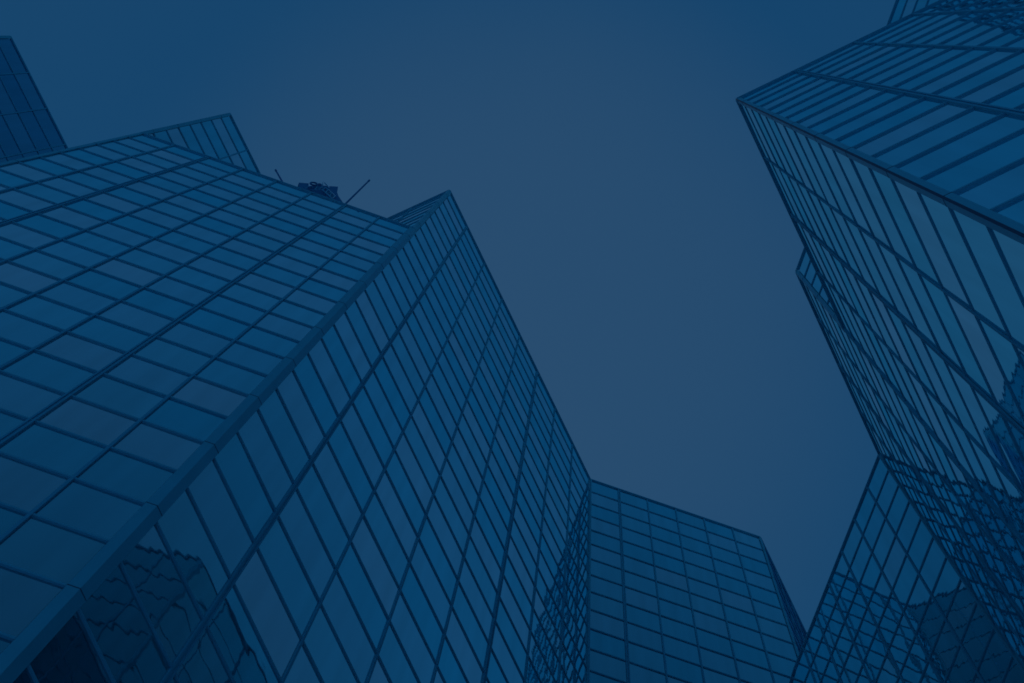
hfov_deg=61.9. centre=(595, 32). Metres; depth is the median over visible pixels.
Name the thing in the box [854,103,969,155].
window
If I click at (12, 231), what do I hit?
window
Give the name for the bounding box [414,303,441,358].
window
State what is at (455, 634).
window
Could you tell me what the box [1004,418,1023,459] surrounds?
window
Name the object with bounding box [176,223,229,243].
window
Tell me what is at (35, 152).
window
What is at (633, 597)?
window
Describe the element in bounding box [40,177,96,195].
window
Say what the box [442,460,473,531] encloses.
window
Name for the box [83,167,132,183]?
window
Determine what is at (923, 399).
window
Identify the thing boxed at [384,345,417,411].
window
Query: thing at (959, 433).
window
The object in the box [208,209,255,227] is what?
window
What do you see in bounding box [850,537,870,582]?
window
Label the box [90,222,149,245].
window
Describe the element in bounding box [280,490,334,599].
window
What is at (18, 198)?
window
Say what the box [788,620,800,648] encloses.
window
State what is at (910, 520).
window
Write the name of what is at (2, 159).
window
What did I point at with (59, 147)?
window
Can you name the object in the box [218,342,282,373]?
window
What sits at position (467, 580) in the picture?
window
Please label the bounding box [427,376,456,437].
window
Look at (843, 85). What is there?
window
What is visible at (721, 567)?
window
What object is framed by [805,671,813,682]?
window
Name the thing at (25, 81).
window
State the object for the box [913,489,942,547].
window
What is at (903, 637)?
window
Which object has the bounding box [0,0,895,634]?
sky
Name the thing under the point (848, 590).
window
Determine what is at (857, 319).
window
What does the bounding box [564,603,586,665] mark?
window
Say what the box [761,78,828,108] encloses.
window
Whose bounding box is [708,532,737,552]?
window
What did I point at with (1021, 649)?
window
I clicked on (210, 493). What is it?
window
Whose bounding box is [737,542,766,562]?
window
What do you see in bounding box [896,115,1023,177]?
window
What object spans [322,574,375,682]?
window
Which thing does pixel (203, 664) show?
window
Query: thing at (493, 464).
window
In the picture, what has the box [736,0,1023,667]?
glass tower
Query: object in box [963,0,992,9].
window
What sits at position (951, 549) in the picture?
window
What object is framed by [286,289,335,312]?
window
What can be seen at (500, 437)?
window
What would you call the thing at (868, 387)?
window
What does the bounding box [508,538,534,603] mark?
window
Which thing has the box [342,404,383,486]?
window
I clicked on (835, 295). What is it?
window
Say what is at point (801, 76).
window
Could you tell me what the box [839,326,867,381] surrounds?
window
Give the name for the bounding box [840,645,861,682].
window
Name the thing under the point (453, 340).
window
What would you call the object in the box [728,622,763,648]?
window
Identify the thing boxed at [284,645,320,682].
window
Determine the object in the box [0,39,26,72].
window
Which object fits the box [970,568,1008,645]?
window
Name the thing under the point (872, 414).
window
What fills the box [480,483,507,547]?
window
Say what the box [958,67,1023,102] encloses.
window
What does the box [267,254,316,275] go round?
window
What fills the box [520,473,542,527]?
window
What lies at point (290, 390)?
window
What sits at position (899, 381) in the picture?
window
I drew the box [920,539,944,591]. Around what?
window
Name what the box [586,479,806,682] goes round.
glass tower
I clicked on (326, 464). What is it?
window
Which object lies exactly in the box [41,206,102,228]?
window
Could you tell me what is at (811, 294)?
window
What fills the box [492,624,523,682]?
window
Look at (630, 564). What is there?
window
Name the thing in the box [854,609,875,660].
window
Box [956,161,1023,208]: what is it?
window
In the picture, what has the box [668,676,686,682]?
window
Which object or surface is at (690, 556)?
window
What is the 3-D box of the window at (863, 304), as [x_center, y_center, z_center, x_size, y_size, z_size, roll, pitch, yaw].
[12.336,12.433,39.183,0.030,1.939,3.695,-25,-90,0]
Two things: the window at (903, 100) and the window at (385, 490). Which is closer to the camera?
the window at (903, 100)
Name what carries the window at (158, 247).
in the glass tower at (256, 425)
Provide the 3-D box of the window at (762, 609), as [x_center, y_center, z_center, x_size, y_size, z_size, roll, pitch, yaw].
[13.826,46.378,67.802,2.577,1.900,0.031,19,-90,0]
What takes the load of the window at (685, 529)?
in the glass tower at (677, 595)
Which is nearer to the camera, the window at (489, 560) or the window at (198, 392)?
the window at (198, 392)
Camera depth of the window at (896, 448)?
51.26 m
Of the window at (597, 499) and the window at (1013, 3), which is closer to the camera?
the window at (1013, 3)
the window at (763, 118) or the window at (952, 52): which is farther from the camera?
the window at (763, 118)
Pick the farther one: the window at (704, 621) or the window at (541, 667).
the window at (704, 621)
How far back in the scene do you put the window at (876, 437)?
59.23 m
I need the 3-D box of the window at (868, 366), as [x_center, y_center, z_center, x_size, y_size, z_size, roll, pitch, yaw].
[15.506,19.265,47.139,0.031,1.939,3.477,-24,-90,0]
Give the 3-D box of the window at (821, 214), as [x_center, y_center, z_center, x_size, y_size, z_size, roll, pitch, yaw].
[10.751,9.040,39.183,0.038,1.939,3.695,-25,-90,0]
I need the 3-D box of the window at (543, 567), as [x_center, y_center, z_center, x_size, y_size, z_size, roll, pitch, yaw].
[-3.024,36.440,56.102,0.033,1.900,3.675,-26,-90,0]
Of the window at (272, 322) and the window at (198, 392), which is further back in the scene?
the window at (272, 322)
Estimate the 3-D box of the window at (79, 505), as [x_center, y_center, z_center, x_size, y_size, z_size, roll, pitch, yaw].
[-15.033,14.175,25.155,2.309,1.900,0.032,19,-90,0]
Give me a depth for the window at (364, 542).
36.62 m
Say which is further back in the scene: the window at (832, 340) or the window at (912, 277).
the window at (832, 340)
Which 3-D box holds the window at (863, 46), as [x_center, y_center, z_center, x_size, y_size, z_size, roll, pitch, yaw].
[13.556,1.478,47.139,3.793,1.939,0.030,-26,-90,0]
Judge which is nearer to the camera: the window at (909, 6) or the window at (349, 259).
the window at (349, 259)
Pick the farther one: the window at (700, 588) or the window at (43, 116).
the window at (43, 116)
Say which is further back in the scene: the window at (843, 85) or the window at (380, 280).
the window at (380, 280)
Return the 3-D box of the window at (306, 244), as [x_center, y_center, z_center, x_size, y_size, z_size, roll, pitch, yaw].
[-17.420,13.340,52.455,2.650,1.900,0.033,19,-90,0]
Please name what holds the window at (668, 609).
in the glass tower at (677, 595)
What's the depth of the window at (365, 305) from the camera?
48.35 m
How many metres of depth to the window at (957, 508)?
39.28 m
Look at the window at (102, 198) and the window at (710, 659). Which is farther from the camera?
the window at (710, 659)
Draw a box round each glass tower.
[0,36,67,162]
[0,113,590,682]
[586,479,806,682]
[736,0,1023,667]
[793,454,1023,682]
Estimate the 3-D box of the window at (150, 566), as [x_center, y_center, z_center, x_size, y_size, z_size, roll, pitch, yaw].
[-12.730,16.477,24.901,0.036,1.900,3.375,-26,-90,0]
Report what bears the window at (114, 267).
in the glass tower at (256, 425)
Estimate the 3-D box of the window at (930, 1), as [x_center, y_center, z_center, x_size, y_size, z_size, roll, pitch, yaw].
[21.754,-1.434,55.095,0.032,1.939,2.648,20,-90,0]
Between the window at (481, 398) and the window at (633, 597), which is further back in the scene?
the window at (633, 597)
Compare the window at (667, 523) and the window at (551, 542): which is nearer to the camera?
the window at (551, 542)
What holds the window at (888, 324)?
in the glass tower at (892, 152)
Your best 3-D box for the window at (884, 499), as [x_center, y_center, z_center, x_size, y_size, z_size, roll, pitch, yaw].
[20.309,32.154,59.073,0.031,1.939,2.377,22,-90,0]
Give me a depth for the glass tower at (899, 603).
53.70 m
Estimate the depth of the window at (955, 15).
43.34 m
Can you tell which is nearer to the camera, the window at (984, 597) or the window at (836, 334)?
the window at (984, 597)
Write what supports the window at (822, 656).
in the glass tower at (899, 603)
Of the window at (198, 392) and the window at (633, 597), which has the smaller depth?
the window at (198, 392)
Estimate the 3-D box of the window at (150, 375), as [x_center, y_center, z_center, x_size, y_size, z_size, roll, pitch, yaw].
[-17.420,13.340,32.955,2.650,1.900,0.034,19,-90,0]
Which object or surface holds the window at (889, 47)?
in the glass tower at (892, 152)
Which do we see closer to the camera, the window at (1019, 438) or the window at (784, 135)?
the window at (1019, 438)
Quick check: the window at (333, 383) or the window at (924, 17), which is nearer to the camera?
the window at (333, 383)
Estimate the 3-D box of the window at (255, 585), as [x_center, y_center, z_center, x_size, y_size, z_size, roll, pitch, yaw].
[-11.167,19.692,28.802,0.033,1.900,3.675,-26,-90,0]
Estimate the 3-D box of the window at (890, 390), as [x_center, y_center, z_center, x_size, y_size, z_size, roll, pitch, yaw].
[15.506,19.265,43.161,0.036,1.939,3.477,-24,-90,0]
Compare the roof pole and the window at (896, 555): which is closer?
the window at (896, 555)
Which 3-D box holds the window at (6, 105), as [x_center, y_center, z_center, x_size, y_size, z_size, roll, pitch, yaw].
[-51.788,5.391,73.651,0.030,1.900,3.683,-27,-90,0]
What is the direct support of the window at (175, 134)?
in the glass tower at (256, 425)
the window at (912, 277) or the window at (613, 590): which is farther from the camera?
the window at (613, 590)
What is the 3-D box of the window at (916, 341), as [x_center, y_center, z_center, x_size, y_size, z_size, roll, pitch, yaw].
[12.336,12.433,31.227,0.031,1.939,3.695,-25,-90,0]
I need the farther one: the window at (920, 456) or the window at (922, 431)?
the window at (920, 456)
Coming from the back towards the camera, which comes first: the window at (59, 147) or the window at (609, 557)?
the window at (59, 147)
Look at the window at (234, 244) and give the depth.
48.61 m
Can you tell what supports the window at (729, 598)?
in the glass tower at (677, 595)
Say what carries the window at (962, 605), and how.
in the glass tower at (899, 603)
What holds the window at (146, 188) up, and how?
in the glass tower at (256, 425)
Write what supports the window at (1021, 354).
in the glass tower at (892, 152)
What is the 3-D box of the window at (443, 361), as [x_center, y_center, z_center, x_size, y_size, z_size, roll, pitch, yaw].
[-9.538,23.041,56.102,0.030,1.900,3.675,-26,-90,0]
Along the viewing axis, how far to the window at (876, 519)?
59.12 m
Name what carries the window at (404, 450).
in the glass tower at (256, 425)
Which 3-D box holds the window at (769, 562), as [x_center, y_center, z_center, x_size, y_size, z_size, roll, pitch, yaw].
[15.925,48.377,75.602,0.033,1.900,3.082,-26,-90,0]
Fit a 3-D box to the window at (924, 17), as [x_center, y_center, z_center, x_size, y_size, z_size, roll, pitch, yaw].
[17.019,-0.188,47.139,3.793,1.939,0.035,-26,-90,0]
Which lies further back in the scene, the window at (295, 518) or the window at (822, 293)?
the window at (822, 293)
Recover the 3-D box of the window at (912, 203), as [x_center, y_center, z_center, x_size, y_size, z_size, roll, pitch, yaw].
[9.209,5.743,23.271,0.033,1.939,3.485,-25,-90,0]
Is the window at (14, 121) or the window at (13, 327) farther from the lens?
the window at (14, 121)
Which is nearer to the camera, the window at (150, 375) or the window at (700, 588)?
the window at (150, 375)
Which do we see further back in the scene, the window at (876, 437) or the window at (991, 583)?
the window at (876, 437)
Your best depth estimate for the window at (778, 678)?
60.61 m
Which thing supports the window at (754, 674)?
in the glass tower at (677, 595)
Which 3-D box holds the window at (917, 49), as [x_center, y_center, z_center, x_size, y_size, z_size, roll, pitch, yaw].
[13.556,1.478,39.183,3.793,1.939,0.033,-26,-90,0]
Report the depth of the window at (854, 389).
59.25 m
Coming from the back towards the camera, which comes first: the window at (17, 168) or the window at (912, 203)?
the window at (17, 168)
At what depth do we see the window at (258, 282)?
44.71 m
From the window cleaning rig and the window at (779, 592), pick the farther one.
the window at (779, 592)
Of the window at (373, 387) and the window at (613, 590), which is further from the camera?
the window at (613, 590)
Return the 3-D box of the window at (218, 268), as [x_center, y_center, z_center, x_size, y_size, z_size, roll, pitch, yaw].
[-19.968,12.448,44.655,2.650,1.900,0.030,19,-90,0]
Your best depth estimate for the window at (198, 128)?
71.80 m
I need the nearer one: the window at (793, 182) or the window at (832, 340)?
the window at (793, 182)
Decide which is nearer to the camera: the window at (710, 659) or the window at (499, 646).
the window at (499, 646)
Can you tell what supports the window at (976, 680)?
in the glass tower at (899, 603)
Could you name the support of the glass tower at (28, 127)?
on the ground
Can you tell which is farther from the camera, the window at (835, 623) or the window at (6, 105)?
the window at (6, 105)
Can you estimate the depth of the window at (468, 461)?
52.26 m
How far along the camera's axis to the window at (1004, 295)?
19.42 m
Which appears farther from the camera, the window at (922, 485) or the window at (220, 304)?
the window at (922, 485)
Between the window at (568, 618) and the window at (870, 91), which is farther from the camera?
the window at (568, 618)
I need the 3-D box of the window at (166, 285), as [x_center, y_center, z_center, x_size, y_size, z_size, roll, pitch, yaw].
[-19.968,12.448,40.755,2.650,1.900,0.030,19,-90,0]
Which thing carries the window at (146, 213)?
in the glass tower at (256, 425)
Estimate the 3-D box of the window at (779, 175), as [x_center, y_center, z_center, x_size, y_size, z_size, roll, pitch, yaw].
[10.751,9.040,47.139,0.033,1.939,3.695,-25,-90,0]
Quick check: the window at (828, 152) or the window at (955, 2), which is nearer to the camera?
the window at (828, 152)
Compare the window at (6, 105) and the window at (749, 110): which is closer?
the window at (749, 110)
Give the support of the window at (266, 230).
in the glass tower at (256, 425)
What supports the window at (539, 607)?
in the glass tower at (256, 425)
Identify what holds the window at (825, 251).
in the glass tower at (892, 152)
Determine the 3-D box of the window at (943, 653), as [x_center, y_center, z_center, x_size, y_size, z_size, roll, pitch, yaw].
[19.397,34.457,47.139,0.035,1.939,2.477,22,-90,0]
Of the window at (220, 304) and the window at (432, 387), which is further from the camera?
the window at (432, 387)
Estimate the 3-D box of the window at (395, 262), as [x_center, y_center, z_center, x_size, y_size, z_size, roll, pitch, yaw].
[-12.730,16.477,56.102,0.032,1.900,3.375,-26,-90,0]
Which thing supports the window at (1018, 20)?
in the glass tower at (892, 152)
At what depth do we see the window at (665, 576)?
67.85 m
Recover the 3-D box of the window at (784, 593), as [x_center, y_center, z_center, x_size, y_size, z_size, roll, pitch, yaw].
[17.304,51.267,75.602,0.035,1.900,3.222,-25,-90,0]
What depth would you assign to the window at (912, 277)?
27.29 m
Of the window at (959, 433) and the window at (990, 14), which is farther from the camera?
the window at (990, 14)
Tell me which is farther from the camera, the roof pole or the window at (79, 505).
the roof pole
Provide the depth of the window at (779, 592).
72.03 m
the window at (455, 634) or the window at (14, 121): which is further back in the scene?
the window at (14, 121)
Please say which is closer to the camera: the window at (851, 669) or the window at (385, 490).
the window at (385, 490)
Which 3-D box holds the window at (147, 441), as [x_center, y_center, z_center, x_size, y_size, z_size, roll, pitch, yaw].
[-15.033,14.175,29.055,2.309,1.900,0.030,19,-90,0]
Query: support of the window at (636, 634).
in the glass tower at (677, 595)
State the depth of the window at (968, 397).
27.31 m
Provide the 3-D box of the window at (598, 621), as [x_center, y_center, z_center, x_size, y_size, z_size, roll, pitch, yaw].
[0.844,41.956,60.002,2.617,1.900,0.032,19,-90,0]
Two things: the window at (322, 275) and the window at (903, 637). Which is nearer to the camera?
the window at (322, 275)
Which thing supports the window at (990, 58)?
in the glass tower at (892, 152)
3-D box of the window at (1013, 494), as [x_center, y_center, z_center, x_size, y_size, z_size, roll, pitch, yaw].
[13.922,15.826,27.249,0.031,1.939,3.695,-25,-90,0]
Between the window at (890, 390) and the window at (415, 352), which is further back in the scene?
the window at (415, 352)
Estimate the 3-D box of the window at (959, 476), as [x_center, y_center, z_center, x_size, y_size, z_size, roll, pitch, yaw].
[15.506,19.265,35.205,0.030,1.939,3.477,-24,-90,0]
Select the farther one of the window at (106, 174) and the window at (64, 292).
the window at (106, 174)
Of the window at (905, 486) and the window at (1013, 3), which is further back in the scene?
the window at (905, 486)
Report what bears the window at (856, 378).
in the glass tower at (892, 152)
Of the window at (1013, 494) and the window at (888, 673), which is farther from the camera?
the window at (888, 673)
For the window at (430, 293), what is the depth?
60.06 m
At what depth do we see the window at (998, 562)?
35.33 m
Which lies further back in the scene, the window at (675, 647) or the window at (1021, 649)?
the window at (675, 647)
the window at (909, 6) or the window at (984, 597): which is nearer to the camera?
the window at (984, 597)
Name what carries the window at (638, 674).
in the glass tower at (677, 595)
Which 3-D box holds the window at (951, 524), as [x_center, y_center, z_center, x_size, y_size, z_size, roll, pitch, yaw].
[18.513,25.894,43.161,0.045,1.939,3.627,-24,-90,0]
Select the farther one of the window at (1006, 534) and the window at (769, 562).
the window at (769, 562)
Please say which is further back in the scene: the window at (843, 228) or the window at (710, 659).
the window at (710, 659)
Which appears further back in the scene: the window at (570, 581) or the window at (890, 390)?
the window at (570, 581)
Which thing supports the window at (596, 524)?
in the glass tower at (677, 595)
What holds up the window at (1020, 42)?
in the glass tower at (892, 152)
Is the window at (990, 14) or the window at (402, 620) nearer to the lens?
the window at (402, 620)
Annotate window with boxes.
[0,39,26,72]
[0,79,16,113]
[0,146,4,156]
[0,158,7,162]
[0,163,53,180]
[0,189,53,210]
[0,223,55,247]
[0,262,58,291]
[0,310,60,347]
[0,373,62,417]
[0,455,67,511]
[0,566,63,636]
[4,113,35,151]
[15,73,45,108]
[24,151,38,156]
[30,612,111,682]
[34,109,63,145]
[35,480,142,538]
[38,333,123,370]
[38,398,136,444]
[39,240,108,266]
[39,282,116,312]
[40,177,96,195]
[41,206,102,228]
[43,153,93,168]
[53,145,65,150]
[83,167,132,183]
[86,193,141,212]
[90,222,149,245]
[93,259,161,285]
[98,302,171,333]
[107,355,188,394]
[113,422,201,468]
[122,524,201,663]
[125,181,174,198]
[131,208,185,227]
[138,239,198,262]
[148,277,211,303]
[160,322,231,354]
[166,195,214,213]
[168,128,188,148]
[172,377,246,415]
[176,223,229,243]
[177,629,232,682]
[187,256,244,279]
[189,460,252,575]
[191,123,218,158]
[202,295,264,323]
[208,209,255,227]
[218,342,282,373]
[220,238,271,259]
[235,551,300,677]
[238,273,292,297]
[239,410,292,508]
[249,223,295,242]
[255,313,311,340]
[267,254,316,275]
[278,371,324,456]
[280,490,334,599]
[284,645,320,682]
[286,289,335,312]
[292,238,337,257]
[309,339,349,414]
[311,269,356,289]
[314,442,361,537]
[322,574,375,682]
[332,251,374,270]
[335,313,370,380]
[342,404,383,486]
[352,517,398,616]
[357,291,388,351]
[365,372,401,446]
[374,272,403,326]
[376,471,416,558]
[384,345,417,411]
[390,255,416,305]
[391,593,435,682]
[396,434,432,510]
[400,322,430,382]
[411,541,450,630]
[412,403,445,471]
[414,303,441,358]
[426,285,451,336]
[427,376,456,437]
[428,497,462,575]
[439,352,465,409]
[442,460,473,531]
[446,609,482,682]
[449,332,474,384]
[453,429,482,492]
[460,561,492,639]
[464,401,489,460]
[471,518,500,589]
[472,378,496,432]
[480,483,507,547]
[489,452,513,511]
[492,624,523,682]
[496,425,519,479]
[501,578,529,651]
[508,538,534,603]
[514,502,538,562]
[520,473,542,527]
[529,633,555,682]
[534,590,560,659]
[539,551,562,613]
[542,519,564,574]
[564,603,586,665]
[566,567,586,622]
[590,610,624,638]
[590,649,626,681]
[591,517,619,538]
[591,544,620,567]
[591,575,622,600]
[592,492,618,511]
[621,502,648,521]
[622,527,651,548]
[624,556,654,579]
[625,587,658,613]
[627,622,662,651]
[630,663,665,682]
[649,512,678,532]
[652,538,682,559]
[655,566,687,590]
[659,599,693,624]
[663,635,700,664]
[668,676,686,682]
[679,522,707,542]
[683,548,714,570]
[688,578,720,601]
[693,610,728,636]
[700,647,737,676]
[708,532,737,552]
[714,559,745,580]
[720,588,754,613]
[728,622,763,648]
[736,660,772,682]
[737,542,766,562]
[744,569,775,591]
[746,107,776,165]
[747,74,808,101]
[753,600,785,623]
[759,114,793,177]
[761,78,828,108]
[762,634,796,659]
[769,562,781,588]
[773,165,804,225]
[773,672,798,682]
[775,122,814,193]
[778,82,852,116]
[779,592,792,621]
[784,593,797,622]
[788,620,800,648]
[789,177,823,243]
[795,132,839,211]
[798,87,881,126]
[802,228,833,287]
[805,261,814,283]
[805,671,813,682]
[807,288,829,332]
[808,192,848,266]
[810,44,872,71]
[811,638,829,682]
[819,143,871,235]
[820,245,856,312]
[820,287,827,302]
[822,306,847,355]
[823,94,920,139]
[824,605,842,651]
[827,332,851,380]
[828,45,896,75]
[829,286,862,349]
[831,209,877,293]
[837,571,856,617]
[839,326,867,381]
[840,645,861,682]
[842,265,883,341]
[844,354,870,406]
[849,305,888,380]
[850,382,873,429]
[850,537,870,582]
[851,46,928,80]
[851,159,913,266]
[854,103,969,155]
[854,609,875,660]
[859,350,890,410]
[860,230,914,327]
[862,377,892,436]
[863,504,883,549]
[868,407,894,459]
[868,422,895,477]
[868,573,890,624]
[870,14,934,41]
[870,292,917,378]
[876,337,918,416]
[876,654,897,682]
[877,471,896,514]
[879,48,967,85]
[882,377,918,446]
[882,537,904,587]
[885,407,917,470]
[889,436,917,492]
[889,452,917,510]
[889,615,913,671]
[893,180,970,308]
[894,12,967,42]
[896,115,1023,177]
[896,503,918,550]
[897,258,962,371]
[901,0,915,17]
[903,323,959,423]
[904,576,929,631]
[907,371,956,461]
[910,411,951,489]
[911,441,947,511]
[913,469,945,532]
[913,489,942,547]
[914,50,1016,92]
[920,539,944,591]
[921,662,938,682]
[924,10,1005,43]
[927,0,937,5]
[930,622,957,682]
[932,0,963,11]
[939,474,985,563]
[939,526,973,593]
[941,507,979,581]
[944,411,1003,517]
[945,453,993,543]
[946,295,1023,428]
[946,581,974,639]
[947,365,1014,482]
[951,209,1023,347]
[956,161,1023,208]
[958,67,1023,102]
[960,14,1023,45]
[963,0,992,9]
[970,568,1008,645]
[973,674,981,682]
[975,554,1019,638]
[978,630,1010,682]
[980,528,1023,615]
[988,505,1023,581]
[993,464,1023,528]
[999,0,1023,7]
[1004,37,1023,46]
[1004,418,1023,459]
[1007,624,1023,660]
[1015,346,1023,364]
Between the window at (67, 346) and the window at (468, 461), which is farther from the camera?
the window at (468, 461)
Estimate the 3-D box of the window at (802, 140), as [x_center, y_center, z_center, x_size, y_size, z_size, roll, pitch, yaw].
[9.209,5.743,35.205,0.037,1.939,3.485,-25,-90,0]
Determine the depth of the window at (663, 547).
71.74 m
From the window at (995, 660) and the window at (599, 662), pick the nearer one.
the window at (995, 660)
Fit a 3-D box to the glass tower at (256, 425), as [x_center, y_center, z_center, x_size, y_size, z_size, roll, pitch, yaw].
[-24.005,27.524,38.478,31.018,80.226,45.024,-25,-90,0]
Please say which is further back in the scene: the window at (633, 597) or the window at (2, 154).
the window at (2, 154)
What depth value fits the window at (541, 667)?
48.48 m
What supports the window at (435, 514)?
in the glass tower at (256, 425)
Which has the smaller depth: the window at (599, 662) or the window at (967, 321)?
the window at (967, 321)
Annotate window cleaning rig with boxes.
[298,182,341,201]
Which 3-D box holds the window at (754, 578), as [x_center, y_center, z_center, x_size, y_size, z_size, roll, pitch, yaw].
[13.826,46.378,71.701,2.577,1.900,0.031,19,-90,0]
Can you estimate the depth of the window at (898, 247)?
27.29 m
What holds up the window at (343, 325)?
in the glass tower at (256, 425)
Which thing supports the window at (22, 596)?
in the glass tower at (256, 425)
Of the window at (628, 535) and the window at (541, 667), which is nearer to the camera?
the window at (541, 667)
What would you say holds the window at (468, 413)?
in the glass tower at (256, 425)
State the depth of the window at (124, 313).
36.89 m
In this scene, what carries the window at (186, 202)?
in the glass tower at (256, 425)
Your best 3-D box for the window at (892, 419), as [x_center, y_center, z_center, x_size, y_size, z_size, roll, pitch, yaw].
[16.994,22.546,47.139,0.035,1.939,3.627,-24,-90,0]
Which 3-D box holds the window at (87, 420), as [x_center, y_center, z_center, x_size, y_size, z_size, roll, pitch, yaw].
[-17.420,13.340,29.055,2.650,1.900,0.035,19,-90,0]
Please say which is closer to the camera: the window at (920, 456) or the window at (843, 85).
the window at (843, 85)
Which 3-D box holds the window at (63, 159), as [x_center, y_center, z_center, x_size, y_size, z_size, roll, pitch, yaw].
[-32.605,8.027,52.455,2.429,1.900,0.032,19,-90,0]
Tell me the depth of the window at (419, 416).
48.35 m
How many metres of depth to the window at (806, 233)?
47.28 m
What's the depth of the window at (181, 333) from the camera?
36.89 m
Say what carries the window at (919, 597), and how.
in the glass tower at (899, 603)
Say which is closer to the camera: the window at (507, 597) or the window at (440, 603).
the window at (440, 603)
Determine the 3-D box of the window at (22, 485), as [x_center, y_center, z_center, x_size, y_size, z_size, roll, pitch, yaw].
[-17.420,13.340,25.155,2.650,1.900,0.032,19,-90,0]
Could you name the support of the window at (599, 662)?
in the glass tower at (677, 595)
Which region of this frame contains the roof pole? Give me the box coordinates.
[346,179,369,203]
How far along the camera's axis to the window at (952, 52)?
35.34 m
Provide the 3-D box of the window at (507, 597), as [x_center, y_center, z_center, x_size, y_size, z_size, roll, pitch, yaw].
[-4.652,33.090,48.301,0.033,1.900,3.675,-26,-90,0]
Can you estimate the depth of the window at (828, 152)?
31.29 m
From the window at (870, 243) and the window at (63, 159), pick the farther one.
the window at (63, 159)
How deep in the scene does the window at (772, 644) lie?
63.94 m
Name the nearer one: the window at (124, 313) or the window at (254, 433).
the window at (254, 433)
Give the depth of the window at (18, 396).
29.24 m
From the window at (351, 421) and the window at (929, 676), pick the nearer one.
the window at (351, 421)
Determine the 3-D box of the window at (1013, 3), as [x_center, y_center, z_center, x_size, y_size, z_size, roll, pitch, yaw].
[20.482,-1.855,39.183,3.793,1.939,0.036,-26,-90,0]
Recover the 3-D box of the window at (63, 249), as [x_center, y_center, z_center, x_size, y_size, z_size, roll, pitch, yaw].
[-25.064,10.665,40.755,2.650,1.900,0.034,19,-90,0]
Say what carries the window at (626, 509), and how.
in the glass tower at (677, 595)
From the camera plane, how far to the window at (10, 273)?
37.00 m
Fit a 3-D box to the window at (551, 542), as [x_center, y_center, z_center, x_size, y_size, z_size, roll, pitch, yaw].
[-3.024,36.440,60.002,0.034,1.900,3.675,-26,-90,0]
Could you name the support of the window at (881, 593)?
in the glass tower at (899, 603)
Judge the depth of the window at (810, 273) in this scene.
59.19 m
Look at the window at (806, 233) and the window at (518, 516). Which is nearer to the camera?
the window at (806, 233)

